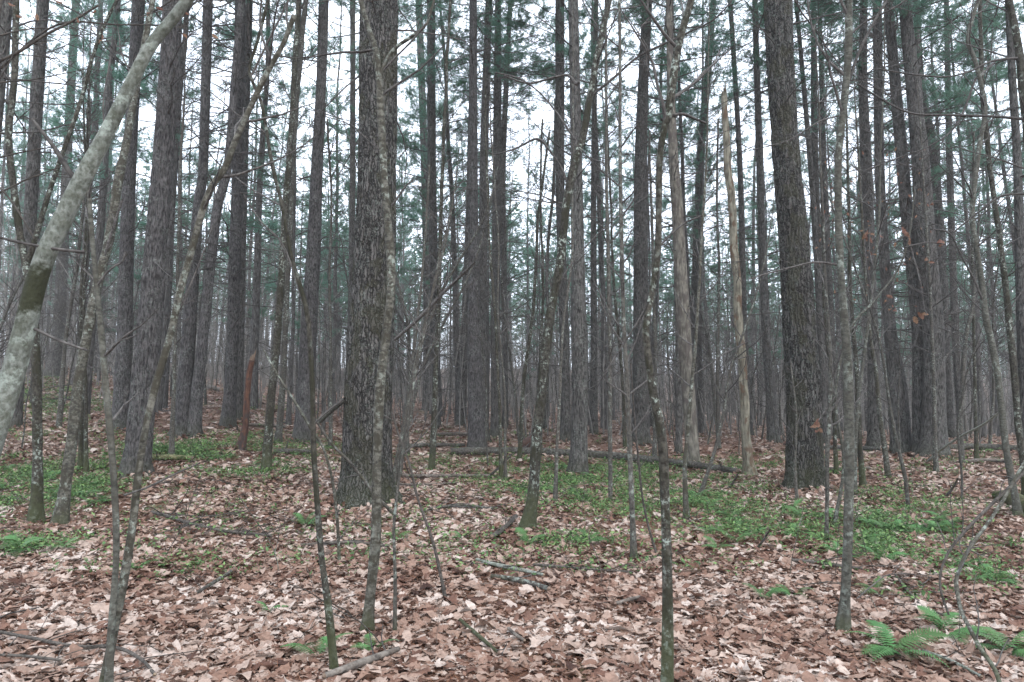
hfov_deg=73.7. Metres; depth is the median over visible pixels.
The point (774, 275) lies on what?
pine tree
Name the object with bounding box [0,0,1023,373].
sky
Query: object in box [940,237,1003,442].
sapling
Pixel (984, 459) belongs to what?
fallen log
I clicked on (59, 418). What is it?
sapling
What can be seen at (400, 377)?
sapling
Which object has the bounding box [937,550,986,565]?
fern
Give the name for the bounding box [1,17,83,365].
pine tree
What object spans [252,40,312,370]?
pine tree
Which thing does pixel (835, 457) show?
sapling
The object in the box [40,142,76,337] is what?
pine tree
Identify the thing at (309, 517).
fern
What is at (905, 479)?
sapling
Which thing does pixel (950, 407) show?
pine tree
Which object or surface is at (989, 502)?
fallen twig
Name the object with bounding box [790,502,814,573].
seedling
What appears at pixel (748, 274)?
young pine
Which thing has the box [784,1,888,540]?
sapling
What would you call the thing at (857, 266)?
pine tree
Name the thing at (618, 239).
pine tree
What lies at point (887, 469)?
sapling
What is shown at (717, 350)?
sapling
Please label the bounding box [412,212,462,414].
young pine
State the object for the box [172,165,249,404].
sapling
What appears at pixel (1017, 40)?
sapling
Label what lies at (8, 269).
young pine
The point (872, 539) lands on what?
fern
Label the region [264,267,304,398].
sapling
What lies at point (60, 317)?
sapling
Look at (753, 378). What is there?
sapling
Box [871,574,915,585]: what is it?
fallen twig
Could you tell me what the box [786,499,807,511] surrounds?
fern
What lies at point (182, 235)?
young pine
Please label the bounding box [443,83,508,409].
pine tree
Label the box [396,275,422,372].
sapling
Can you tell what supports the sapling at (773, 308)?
on the ground at (468, 460)
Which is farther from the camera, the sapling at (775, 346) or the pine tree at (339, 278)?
the pine tree at (339, 278)
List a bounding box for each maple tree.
[0,0,118,523]
[50,0,217,524]
[241,0,324,443]
[252,0,359,472]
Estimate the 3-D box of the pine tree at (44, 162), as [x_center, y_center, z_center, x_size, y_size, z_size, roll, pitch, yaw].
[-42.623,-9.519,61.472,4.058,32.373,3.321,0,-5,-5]
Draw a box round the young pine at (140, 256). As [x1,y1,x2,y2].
[112,197,146,347]
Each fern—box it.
[0,464,19,470]
[0,535,41,555]
[43,537,94,551]
[81,497,108,503]
[94,494,110,500]
[120,559,156,569]
[256,601,288,610]
[281,632,351,654]
[290,512,324,525]
[350,633,397,649]
[383,529,413,538]
[449,531,476,537]
[515,528,547,543]
[570,529,607,541]
[692,499,724,505]
[695,527,719,533]
[701,536,734,547]
[715,528,752,542]
[718,510,743,519]
[742,582,786,597]
[769,584,814,596]
[777,523,808,534]
[784,505,815,517]
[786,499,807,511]
[804,532,836,539]
[811,508,834,516]
[821,541,842,553]
[836,549,866,558]
[844,620,950,666]
[853,530,877,538]
[853,537,881,550]
[854,578,895,593]
[855,544,908,560]
[863,509,887,517]
[869,519,908,530]
[876,519,913,529]
[899,526,923,532]
[910,520,950,532]
[915,605,987,644]
[919,519,950,526]
[921,510,960,519]
[923,522,961,531]
[927,514,967,522]
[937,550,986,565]
[943,520,963,528]
[958,563,1023,584]
[967,626,1023,656]
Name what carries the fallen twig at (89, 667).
on the ground at (468, 460)
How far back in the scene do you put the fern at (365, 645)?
4.29 m
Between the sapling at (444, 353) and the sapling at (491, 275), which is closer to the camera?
the sapling at (491, 275)
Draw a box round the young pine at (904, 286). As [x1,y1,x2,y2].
[880,240,979,392]
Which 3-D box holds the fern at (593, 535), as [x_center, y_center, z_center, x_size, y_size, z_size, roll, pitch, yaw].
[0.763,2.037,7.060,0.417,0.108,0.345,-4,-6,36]
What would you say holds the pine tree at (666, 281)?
on the ground at (468, 460)
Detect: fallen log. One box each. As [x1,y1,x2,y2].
[152,451,193,460]
[206,384,223,391]
[249,423,285,427]
[272,439,310,453]
[395,440,464,447]
[400,473,458,485]
[402,470,489,477]
[436,432,467,435]
[448,442,739,472]
[490,514,517,538]
[514,432,530,446]
[824,444,881,450]
[829,466,870,470]
[949,438,1017,450]
[965,456,1004,462]
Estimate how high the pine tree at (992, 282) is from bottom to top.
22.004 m
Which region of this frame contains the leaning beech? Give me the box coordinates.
[0,0,194,457]
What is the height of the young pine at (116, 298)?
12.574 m
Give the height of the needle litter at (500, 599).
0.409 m
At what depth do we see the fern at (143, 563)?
5.86 m
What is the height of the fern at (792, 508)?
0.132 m
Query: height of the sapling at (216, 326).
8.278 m
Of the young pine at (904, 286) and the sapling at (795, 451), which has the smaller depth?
the sapling at (795, 451)
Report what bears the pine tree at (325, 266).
on the ground at (468, 460)
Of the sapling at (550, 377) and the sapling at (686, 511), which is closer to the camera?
the sapling at (686, 511)
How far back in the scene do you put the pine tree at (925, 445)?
15.97 m
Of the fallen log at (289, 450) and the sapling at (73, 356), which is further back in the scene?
the sapling at (73, 356)
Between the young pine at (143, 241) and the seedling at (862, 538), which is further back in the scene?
the young pine at (143, 241)
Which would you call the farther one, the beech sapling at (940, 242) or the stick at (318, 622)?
the beech sapling at (940, 242)
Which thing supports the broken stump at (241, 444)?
on the ground at (468, 460)
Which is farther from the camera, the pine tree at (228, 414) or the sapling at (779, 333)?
the sapling at (779, 333)
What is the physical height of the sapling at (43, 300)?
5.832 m
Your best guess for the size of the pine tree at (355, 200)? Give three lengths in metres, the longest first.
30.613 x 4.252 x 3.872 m
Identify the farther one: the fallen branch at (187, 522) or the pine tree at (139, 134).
the pine tree at (139, 134)
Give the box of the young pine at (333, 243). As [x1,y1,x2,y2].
[278,156,348,393]
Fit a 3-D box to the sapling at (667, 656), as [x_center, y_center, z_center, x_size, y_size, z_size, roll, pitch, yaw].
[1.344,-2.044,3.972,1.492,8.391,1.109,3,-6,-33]
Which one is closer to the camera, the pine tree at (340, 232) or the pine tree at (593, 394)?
the pine tree at (593, 394)
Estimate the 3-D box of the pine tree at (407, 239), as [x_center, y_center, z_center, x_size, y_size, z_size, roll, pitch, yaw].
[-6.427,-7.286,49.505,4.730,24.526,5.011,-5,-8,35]
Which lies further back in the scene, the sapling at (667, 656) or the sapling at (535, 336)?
the sapling at (535, 336)
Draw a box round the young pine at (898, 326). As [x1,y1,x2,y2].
[877,249,911,418]
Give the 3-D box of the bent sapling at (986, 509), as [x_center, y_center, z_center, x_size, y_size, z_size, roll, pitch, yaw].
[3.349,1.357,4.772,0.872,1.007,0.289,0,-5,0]
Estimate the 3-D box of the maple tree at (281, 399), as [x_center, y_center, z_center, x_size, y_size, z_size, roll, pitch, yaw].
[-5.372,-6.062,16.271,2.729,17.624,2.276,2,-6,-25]
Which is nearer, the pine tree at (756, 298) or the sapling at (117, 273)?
the sapling at (117, 273)
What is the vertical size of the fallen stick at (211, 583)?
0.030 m
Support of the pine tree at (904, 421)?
on the ground at (468, 460)
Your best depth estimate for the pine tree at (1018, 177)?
16.18 m
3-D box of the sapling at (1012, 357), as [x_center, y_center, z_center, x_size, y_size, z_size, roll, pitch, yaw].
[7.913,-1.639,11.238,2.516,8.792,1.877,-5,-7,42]
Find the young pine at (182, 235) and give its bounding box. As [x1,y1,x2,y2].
[172,191,216,342]
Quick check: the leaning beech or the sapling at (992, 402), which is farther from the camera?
the sapling at (992, 402)
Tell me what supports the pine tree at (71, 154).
on the ground at (468, 460)
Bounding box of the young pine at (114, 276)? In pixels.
[65,144,139,381]
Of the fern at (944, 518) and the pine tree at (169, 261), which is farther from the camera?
the pine tree at (169, 261)
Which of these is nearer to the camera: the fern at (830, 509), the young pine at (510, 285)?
the fern at (830, 509)
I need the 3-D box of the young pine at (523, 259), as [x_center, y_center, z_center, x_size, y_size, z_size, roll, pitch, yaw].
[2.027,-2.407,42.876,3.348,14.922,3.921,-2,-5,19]
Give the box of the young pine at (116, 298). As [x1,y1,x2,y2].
[105,216,139,375]
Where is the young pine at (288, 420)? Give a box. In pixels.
[226,1,332,425]
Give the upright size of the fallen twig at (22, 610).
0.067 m
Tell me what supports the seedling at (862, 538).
on the ground at (468, 460)
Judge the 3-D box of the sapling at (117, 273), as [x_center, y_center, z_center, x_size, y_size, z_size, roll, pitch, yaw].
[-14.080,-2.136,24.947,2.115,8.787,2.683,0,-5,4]
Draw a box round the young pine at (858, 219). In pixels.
[827,148,911,391]
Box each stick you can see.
[0,647,99,661]
[194,570,232,594]
[289,583,381,645]
[294,533,390,549]
[296,596,347,642]
[458,618,506,655]
[470,558,544,575]
[490,453,511,475]
[490,561,554,590]
[507,627,525,641]
[614,595,640,604]
[728,474,737,487]
[755,527,769,548]
[791,550,905,573]
[921,634,982,677]
[945,478,960,495]
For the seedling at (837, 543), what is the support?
on the ground at (468, 460)
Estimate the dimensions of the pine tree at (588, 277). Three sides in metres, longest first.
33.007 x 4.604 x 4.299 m
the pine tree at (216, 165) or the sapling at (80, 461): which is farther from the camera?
the pine tree at (216, 165)
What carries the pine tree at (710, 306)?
on the ground at (468, 460)
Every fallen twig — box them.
[0,605,46,617]
[71,664,116,670]
[193,478,243,487]
[615,546,686,559]
[795,580,867,597]
[857,560,933,598]
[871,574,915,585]
[897,571,939,587]
[929,583,982,611]
[968,498,1011,508]
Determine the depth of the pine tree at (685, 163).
33.45 m
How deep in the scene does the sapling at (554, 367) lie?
40.11 m
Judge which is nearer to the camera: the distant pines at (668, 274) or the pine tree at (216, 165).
the pine tree at (216, 165)
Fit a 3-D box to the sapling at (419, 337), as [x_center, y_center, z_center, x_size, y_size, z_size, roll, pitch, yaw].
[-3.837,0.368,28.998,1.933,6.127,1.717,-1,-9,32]
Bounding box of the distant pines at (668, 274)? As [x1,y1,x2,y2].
[0,144,1016,424]
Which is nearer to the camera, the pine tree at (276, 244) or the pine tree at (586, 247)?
the pine tree at (586, 247)
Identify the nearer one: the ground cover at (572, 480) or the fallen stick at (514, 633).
the fallen stick at (514, 633)
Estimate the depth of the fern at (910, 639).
4.16 m
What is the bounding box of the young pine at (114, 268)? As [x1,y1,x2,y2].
[73,182,147,365]
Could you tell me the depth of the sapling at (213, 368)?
34.91 m
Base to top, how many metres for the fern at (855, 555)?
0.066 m
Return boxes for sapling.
[0,0,217,239]
[0,134,111,368]
[0,213,35,358]
[0,245,76,373]
[1,231,43,365]
[6,254,63,402]
[9,224,67,373]
[20,279,89,450]
[40,234,77,362]
[40,281,69,382]
[43,189,119,354]
[44,98,113,428]
[47,284,73,356]
[49,8,146,474]
[53,3,132,470]
[63,243,119,332]
[64,212,120,405]
[69,167,199,681]
[73,265,115,349]
[76,178,149,341]
[94,261,117,357]
[99,0,318,681]
[104,247,142,362]
[106,209,178,333]
[107,198,147,370]
[117,39,224,453]
[170,213,202,397]
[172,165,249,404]
[173,0,342,668]
[198,229,227,392]
[208,302,226,388]
[208,344,213,390]
[216,283,246,377]
[218,259,273,348]
[249,271,270,372]
[262,0,460,635]
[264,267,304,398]
[296,253,339,418]
[300,172,397,353]
[301,104,352,449]
[317,285,349,401]
[320,362,342,426]
[325,66,469,453]
[331,298,346,376]
[373,403,447,600]
[392,198,464,629]
[393,138,477,481]
[393,258,427,380]
[393,279,411,384]
[393,308,411,427]
[393,327,405,411]
[393,333,412,408]
[394,162,451,459]
[395,151,517,485]
[396,0,481,471]
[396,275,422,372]
[398,168,513,476]
[399,287,445,382]
[428,314,452,385]
[440,327,459,421]
[451,206,506,466]
[454,35,527,479]
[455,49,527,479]
[459,154,538,438]
[494,0,733,532]
[502,362,521,425]
[504,296,551,431]
[513,1,616,504]
[515,130,568,461]
[516,282,535,413]
[517,287,538,389]
[519,114,570,447]
[530,276,571,409]
[533,296,558,418]
[539,98,558,427]
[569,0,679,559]
[577,0,643,503]
[592,109,639,448]
[596,0,729,681]
[600,200,674,427]
[607,358,657,555]
[612,117,676,456]
[633,169,758,419]
[651,264,675,446]
[651,268,713,400]
[652,0,762,521]
[656,294,675,426]
[657,315,671,423]
[657,327,682,433]
[689,245,756,430]
[690,300,729,431]
[693,119,747,448]
[697,169,810,496]
[698,265,758,443]
[698,322,740,455]
[713,284,754,389]
[713,307,738,398]
[722,304,783,389]
[730,0,906,631]
[748,262,780,444]
[749,272,783,438]
[749,287,784,423]
[752,206,814,435]
[752,300,784,440]
[755,350,775,427]
[765,357,804,499]
[770,94,946,507]
[770,273,785,392]
[773,252,836,415]
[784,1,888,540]
[798,52,850,473]
[811,183,944,526]
[813,0,948,494]
[813,18,911,485]
[815,26,923,478]
[816,208,886,413]
[831,256,863,393]
[834,268,866,384]
[835,287,866,417]
[842,0,1023,515]
[849,0,1023,232]
[854,262,906,431]
[865,225,936,448]
[871,57,976,472]
[897,303,910,399]
[903,0,1023,494]
[909,156,1000,464]
[934,470,1023,614]
[935,112,1017,458]
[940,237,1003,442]
[943,266,1004,437]
[946,131,1023,443]
[950,223,1017,378]
[954,461,1023,681]
[955,226,1023,498]
[960,342,972,432]
[969,296,1007,441]
[982,348,990,435]
[1019,380,1023,422]
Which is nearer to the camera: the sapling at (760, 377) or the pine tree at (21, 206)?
the sapling at (760, 377)
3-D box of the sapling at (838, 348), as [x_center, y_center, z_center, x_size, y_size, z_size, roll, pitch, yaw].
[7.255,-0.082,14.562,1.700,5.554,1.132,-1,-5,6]
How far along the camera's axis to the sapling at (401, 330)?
35.48 m
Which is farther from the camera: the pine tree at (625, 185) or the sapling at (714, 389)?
the pine tree at (625, 185)
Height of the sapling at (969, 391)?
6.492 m
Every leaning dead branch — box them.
[252,349,366,559]
[316,419,398,518]
[926,408,997,461]
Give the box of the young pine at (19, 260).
[1,193,57,316]
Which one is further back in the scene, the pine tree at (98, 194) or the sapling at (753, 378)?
the pine tree at (98, 194)
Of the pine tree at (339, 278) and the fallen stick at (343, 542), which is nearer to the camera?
the fallen stick at (343, 542)
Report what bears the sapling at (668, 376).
on the ground at (468, 460)
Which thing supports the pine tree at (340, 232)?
on the ground at (468, 460)
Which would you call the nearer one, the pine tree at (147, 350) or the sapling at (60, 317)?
the pine tree at (147, 350)
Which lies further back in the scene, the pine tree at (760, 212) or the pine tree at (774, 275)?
the pine tree at (774, 275)
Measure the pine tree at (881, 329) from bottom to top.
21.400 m
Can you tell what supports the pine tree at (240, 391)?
on the ground at (468, 460)
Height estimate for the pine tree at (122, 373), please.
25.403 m
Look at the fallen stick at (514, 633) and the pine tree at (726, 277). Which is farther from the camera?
the pine tree at (726, 277)
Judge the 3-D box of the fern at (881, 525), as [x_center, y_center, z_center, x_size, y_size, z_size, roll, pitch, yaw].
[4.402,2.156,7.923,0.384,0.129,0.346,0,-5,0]
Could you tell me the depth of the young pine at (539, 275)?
41.35 m
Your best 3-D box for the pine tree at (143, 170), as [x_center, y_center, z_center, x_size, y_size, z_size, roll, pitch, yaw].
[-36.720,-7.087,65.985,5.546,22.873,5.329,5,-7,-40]
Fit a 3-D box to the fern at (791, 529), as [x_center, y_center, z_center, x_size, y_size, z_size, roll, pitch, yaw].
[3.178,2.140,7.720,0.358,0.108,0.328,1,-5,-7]
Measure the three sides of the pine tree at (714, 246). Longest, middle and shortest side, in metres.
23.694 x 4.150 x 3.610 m
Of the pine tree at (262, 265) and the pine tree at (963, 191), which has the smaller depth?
the pine tree at (963, 191)
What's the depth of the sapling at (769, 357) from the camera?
20.85 m
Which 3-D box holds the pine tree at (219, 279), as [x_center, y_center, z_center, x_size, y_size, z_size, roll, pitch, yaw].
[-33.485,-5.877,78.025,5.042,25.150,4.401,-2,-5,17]
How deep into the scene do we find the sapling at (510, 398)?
24.28 m
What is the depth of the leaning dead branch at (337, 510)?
6.51 m
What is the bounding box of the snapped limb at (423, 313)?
[394,256,475,345]
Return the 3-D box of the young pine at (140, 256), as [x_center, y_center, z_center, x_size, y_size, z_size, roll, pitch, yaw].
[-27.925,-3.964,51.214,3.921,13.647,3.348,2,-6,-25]
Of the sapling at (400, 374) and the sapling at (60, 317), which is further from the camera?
the sapling at (60, 317)
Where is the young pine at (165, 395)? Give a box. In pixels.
[112,34,224,408]
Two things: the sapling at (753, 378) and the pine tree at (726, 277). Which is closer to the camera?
the sapling at (753, 378)
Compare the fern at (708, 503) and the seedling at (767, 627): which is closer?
the seedling at (767, 627)
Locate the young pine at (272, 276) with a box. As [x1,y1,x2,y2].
[215,115,308,370]
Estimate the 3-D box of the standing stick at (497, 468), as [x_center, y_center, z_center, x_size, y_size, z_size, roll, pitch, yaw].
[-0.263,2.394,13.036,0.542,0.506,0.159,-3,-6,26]
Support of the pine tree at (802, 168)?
on the ground at (468, 460)
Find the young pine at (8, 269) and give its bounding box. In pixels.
[0,184,50,366]
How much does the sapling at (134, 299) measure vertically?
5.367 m
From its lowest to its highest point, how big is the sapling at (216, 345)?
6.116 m
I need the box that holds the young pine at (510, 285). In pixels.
[448,180,518,407]
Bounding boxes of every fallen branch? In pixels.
[0,605,200,676]
[139,486,310,536]
[426,498,513,509]
[532,550,653,576]
[872,573,969,615]
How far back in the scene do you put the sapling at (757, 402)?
30.16 m
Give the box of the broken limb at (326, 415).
[318,397,346,423]
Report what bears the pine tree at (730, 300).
on the ground at (468, 460)
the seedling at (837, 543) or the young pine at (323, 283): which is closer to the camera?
the seedling at (837, 543)
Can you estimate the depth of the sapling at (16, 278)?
35.07 m
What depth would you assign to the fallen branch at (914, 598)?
5.15 m
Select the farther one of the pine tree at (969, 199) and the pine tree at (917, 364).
the pine tree at (969, 199)
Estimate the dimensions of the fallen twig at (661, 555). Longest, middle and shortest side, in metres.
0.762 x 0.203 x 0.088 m
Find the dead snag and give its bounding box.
[665,81,783,476]
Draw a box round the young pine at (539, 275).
[511,242,558,378]
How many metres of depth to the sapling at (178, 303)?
3.52 m
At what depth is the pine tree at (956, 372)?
25.48 m
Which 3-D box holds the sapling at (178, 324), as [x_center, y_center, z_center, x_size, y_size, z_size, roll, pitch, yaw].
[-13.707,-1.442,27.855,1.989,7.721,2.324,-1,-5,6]
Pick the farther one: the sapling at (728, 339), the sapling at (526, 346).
the sapling at (526, 346)
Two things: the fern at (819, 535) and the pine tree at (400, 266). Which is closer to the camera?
the fern at (819, 535)
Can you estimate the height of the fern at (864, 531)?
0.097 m
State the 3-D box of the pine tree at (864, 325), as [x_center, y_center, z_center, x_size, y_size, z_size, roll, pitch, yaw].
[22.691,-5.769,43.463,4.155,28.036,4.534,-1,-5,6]
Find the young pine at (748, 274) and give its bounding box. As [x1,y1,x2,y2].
[708,149,785,409]
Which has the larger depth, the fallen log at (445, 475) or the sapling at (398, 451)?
the fallen log at (445, 475)
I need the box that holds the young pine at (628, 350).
[616,229,666,383]
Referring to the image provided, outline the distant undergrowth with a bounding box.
[0,123,1017,440]
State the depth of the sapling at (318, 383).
25.07 m
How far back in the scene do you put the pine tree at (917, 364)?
16.59 m
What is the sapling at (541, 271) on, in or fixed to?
on the ground at (468, 460)
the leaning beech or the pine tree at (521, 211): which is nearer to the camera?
the leaning beech
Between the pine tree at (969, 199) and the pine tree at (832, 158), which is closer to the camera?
the pine tree at (969, 199)
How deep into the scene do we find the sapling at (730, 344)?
40.34 m
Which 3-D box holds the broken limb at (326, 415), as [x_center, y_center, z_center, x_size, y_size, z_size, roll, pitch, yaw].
[-2.485,0.961,9.396,0.561,0.373,0.072,-4,-6,34]
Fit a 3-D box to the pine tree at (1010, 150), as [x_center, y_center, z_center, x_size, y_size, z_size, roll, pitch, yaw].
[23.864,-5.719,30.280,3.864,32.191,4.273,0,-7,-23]
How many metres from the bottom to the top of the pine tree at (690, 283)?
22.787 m
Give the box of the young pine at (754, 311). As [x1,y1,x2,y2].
[707,248,777,425]
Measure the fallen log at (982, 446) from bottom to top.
0.435 m
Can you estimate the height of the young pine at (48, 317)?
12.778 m
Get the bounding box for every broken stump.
[235,350,255,450]
[320,337,325,436]
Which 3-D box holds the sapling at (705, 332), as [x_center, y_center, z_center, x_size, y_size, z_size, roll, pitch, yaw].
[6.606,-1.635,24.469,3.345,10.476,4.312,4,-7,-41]
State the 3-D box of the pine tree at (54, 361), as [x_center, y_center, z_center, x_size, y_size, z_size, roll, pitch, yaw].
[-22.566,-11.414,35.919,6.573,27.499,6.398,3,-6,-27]
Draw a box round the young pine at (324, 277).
[289,175,347,357]
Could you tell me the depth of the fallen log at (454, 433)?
22.36 m
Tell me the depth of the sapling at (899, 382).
13.49 m
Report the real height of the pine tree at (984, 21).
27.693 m
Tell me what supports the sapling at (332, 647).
on the ground at (468, 460)
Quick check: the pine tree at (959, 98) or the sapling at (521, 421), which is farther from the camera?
the pine tree at (959, 98)
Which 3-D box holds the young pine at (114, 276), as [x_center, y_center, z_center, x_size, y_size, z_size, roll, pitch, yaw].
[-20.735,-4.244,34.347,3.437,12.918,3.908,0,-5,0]
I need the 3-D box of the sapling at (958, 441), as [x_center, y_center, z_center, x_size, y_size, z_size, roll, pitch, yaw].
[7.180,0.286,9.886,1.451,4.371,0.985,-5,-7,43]
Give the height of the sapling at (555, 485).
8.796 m
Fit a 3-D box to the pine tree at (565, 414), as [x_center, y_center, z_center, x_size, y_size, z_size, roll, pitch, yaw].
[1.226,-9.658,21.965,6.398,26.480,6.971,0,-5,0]
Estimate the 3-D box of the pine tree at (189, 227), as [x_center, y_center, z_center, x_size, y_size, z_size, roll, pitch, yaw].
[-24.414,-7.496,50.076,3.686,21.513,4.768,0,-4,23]
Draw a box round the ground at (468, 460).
[0,364,1023,681]
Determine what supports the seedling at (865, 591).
on the ground at (468, 460)
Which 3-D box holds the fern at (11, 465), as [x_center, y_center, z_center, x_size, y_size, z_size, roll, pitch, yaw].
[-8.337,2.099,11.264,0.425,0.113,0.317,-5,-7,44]
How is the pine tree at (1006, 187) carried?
on the ground at (468, 460)
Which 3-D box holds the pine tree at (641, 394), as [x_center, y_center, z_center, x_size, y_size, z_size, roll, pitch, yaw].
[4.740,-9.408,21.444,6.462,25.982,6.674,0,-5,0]
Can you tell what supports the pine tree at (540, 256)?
on the ground at (468, 460)
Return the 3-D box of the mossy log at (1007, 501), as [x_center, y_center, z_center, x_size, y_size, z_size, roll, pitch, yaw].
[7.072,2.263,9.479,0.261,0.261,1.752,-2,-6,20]
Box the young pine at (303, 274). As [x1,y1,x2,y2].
[264,208,305,392]
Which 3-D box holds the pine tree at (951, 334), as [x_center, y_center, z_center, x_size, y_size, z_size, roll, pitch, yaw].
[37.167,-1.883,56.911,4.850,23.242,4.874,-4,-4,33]
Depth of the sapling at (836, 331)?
33.74 m
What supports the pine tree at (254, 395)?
on the ground at (468, 460)
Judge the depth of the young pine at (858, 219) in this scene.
28.62 m
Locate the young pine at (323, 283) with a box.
[268,210,332,391]
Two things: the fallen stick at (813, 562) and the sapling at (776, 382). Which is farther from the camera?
the sapling at (776, 382)
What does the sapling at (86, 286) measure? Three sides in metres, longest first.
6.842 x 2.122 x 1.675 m
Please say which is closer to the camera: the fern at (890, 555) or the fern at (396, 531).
the fern at (890, 555)
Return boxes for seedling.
[165,473,202,555]
[167,559,200,587]
[238,495,285,569]
[573,473,584,516]
[583,524,601,581]
[759,607,783,641]
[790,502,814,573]
[834,509,872,567]
[835,518,841,572]
[836,563,877,611]
[853,484,874,521]
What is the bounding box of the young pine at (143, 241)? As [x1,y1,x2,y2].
[102,163,186,342]
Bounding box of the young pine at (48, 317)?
[37,175,88,365]
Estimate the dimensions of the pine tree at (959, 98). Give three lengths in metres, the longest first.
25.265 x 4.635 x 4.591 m
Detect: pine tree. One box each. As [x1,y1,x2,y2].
[0,0,139,430]
[0,0,182,188]
[0,26,53,346]
[0,47,45,341]
[0,61,57,318]
[0,71,28,310]
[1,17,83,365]
[4,0,156,376]
[4,164,25,309]
[16,0,214,413]
[21,0,159,382]
[21,61,59,326]
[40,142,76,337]
[41,0,321,438]
[43,0,130,391]
[45,137,82,307]
[47,3,149,368]
[53,0,255,431]
[70,40,148,372]
[78,86,137,355]
[96,0,262,479]
[108,192,134,365]
[112,0,349,430]
[114,0,344,437]
[116,161,151,361]
[131,0,233,412]
[141,12,231,387]
[169,103,209,380]
[176,0,338,421]
[176,107,229,367]
[189,78,229,366]
[190,0,315,408]
[202,0,418,444]
[208,195,230,376]
[208,202,246,378]
[219,177,253,328]
[220,5,284,388]
[220,133,276,366]
[244,91,306,378]
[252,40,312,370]
[263,141,306,356]
[270,0,422,346]
[286,0,491,510]
[287,43,349,384]
[301,6,358,404]
[308,6,417,377]
[318,183,344,391]
[319,193,337,346]
[321,198,348,391]
[325,158,356,362]
[326,152,356,318]
[339,104,403,371]
[392,5,437,403]
[393,148,422,396]
[395,0,465,410]
[395,0,565,446]
[395,111,417,398]
[395,170,419,391]
[396,0,466,416]
[396,0,484,427]
[397,0,491,421]
[398,0,569,442]
[401,0,531,426]
[401,102,452,393]
[424,0,568,437]
[436,0,589,426]
[438,155,465,345]
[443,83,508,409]
[445,129,490,396]
[450,0,667,477]
[457,31,527,377]
[477,0,636,443]
[490,124,528,378]
[506,177,525,397]
[507,80,554,408]
[522,2,620,426]
[522,180,555,380]
[529,0,663,434]
[531,216,571,364]
[545,0,637,429]
[545,25,633,393]
[547,0,762,461]
[558,210,570,350]
[566,24,634,419]
[566,161,614,340]
[568,0,729,445]
[584,104,626,396]
[598,210,632,408]
[601,0,763,455]
[611,2,699,427]
[611,122,672,398]
[615,66,673,406]
[624,0,763,428]
[632,0,730,337]
[633,0,731,436]
[652,0,825,435]
[656,1,754,432]
[664,190,714,406]
[669,204,714,390]
[673,245,725,374]
[684,62,727,420]
[687,0,919,492]
[690,0,839,442]
[706,99,756,415]
[711,56,778,413]
[716,7,898,405]
[719,0,904,444]
[719,151,779,419]
[720,164,757,365]
[721,214,778,404]
[728,0,931,437]
[743,0,1007,456]
[760,0,981,450]
[767,256,815,308]
[770,269,781,374]
[771,69,833,367]
[792,0,1013,455]
[799,0,1023,459]
[800,26,856,327]
[801,76,858,430]
[810,90,862,428]
[812,173,859,346]
[831,100,908,376]
[835,64,902,431]
[842,0,1023,439]
[845,163,878,415]
[853,0,1018,429]
[855,0,1023,439]
[858,214,906,428]
[860,134,912,402]
[876,0,1023,435]
[877,155,911,429]
[877,232,907,393]
[894,18,997,430]
[903,0,1012,437]
[932,0,1023,439]
[940,33,1021,435]
[942,194,969,422]
[945,58,1013,430]
[947,107,1014,433]
[948,137,1009,432]
[954,2,1023,413]
[992,1,1023,220]
[993,186,1016,431]
[1001,149,1023,404]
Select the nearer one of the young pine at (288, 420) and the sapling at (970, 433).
the young pine at (288, 420)
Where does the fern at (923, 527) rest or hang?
on the ground at (468, 460)
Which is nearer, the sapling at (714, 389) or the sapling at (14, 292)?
the sapling at (14, 292)
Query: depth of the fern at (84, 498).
9.07 m
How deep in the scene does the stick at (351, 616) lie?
4.29 m
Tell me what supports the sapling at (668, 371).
on the ground at (468, 460)
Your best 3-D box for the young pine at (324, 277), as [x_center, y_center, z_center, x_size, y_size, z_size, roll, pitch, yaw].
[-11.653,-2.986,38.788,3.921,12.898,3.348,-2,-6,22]
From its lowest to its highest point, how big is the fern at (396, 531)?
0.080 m
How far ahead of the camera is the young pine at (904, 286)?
27.88 m
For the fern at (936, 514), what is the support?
on the ground at (468, 460)
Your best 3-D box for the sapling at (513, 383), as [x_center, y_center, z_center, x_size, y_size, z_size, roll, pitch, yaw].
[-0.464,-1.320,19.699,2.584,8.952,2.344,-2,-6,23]
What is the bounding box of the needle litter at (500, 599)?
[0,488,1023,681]
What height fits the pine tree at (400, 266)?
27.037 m
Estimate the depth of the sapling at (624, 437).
19.48 m
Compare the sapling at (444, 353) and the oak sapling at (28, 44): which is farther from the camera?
the sapling at (444, 353)
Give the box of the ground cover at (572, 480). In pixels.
[0,367,1023,603]
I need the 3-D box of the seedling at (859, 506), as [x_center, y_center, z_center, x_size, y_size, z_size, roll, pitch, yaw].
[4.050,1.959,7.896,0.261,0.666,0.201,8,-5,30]
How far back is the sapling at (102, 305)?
28.97 m
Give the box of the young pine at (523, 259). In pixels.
[512,206,558,415]
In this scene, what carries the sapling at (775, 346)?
on the ground at (468, 460)
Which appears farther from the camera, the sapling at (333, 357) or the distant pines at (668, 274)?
the distant pines at (668, 274)
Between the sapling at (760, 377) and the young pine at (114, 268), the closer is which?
the young pine at (114, 268)
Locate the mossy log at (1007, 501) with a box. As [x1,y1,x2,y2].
[991,490,1023,512]
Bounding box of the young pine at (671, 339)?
[659,267,703,411]
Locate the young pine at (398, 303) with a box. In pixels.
[393,251,413,400]

